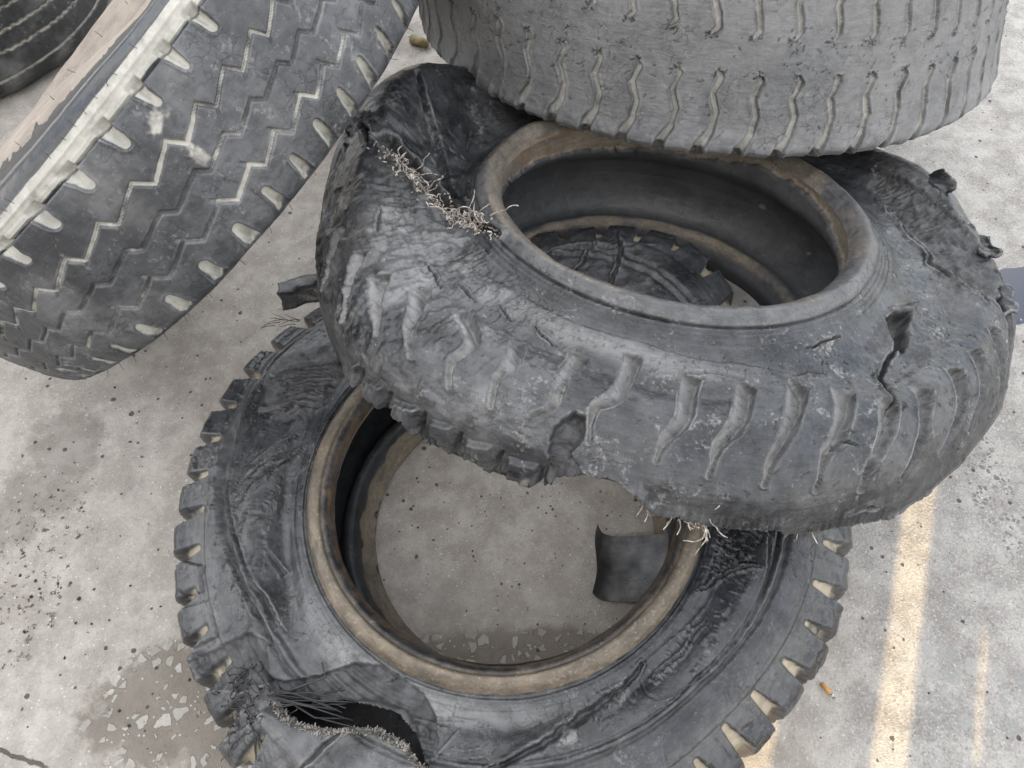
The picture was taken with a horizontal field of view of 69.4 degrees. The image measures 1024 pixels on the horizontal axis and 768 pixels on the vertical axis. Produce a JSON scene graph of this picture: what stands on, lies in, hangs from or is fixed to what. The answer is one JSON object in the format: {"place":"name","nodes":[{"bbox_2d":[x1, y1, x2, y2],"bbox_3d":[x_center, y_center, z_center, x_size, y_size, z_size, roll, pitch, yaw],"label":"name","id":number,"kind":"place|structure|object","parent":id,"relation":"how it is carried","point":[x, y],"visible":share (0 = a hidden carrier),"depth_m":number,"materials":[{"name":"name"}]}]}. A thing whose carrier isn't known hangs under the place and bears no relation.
{"place":"outdoors","nodes":[
{"label":"outdoors","id":0,"kind":"place"},
{"bbox_2d":[0,0,1023,767],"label":"ground","id":1,"kind":"structure","parent":0,"point":[924,608],"depth_m":1.38,"materials":[{"name":"concrete"}]},
{"bbox_2d":[0,0,107,96],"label":"tyre","id":2,"kind":"object","parent":1,"relation":"on","point":[39,38],"visible":0.91,"depth_m":2.00,"materials":[{"name":"rubber"}]},
{"bbox_2d":[0,0,420,379],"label":"tyre","id":3,"kind":"object","parent":1,"relation":"on","point":[161,161],"visible":1,"depth_m":0.94,"materials":[{"name":"rubber"}]},
{"bbox_2d":[409,34,429,47],"bbox_3d":[-0.268,-1.000,2.161,0.060,0.034,0.031,28,63,16],"label":"stone","id":4,"kind":"object","parent":1,"relation":"on","point":[416,40],"visible":0.96,"depth_m":2.15,"materials":[{"name":"beige stone"}]},
{"bbox_2d":[7,303,988,756],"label":"rubber crumbs","id":5,"kind":"object","parent":1,"relation":"on","point":[383,579],"visible":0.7,"depth_m":1.36,"materials":[{"name":"black rubber"}]},
{"bbox_2d":[173,225,852,767],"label":"tyre","id":6,"kind":"object","parent":1,"relation":"on","point":[305,643],"visible":0.64,"depth_m":1.10,"materials":[{"name":"rubber"}]},
{"bbox_2d":[315,63,1018,554],"bbox_3d":[0.255,-0.227,1.292,1.169,0.383,1.115,4,43,-4],"label":"tyre","id":7,"kind":"object","parent":6,"relation":"on","point":[853,369],"visible":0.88,"depth_m":1.04,"materials":[{"name":"rubber"}]},
{"bbox_2d":[419,0,1009,158],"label":"tyre","id":8,"kind":"object","parent":7,"relation":"on","point":[764,79],"visible":0.98,"depth_m":1.22,"materials":[{"name":"grey rubber"}]},
{"bbox_2d":[13,149,1021,758],"bbox_3d":[0.053,-0.022,1.583,2.274,0.002,1.525,0,59,0],"label":"gravel grit","id":9,"kind":"object","parent":1,"relation":"on","point":[481,511],"visible":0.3,"depth_m":1.38,"materials":[{"name":"gravel"}]},
{"bbox_2d":[592,524,668,601],"bbox_3d":[0.224,0.327,1.328,0.158,0.069,0.127,5,59,3],"label":"rubber scrap","id":10,"kind":"object","parent":1,"relation":"on","point":[628,568],"visible":0.83,"depth_m":1.34,"materials":[{"name":"black rubber"}]},
{"bbox_2d":[819,682,836,698],"bbox_3d":[0.535,0.520,1.252,0.008,0.008,0.031,-35,65,-19],"label":"cigarette butt","id":11,"kind":"object","parent":1,"relation":"on","point":[828,691],"visible":1,"depth_m":1.25,"materials":[{"name":"paper"}]},
{"bbox_2d":[999,267,1023,324],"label":"puddle","id":12,"kind":"object","parent":1,"relation":"on","point":[1014,277],"depth_m":1.72,"materials":[{"name":"grey liquid"}]}
]}

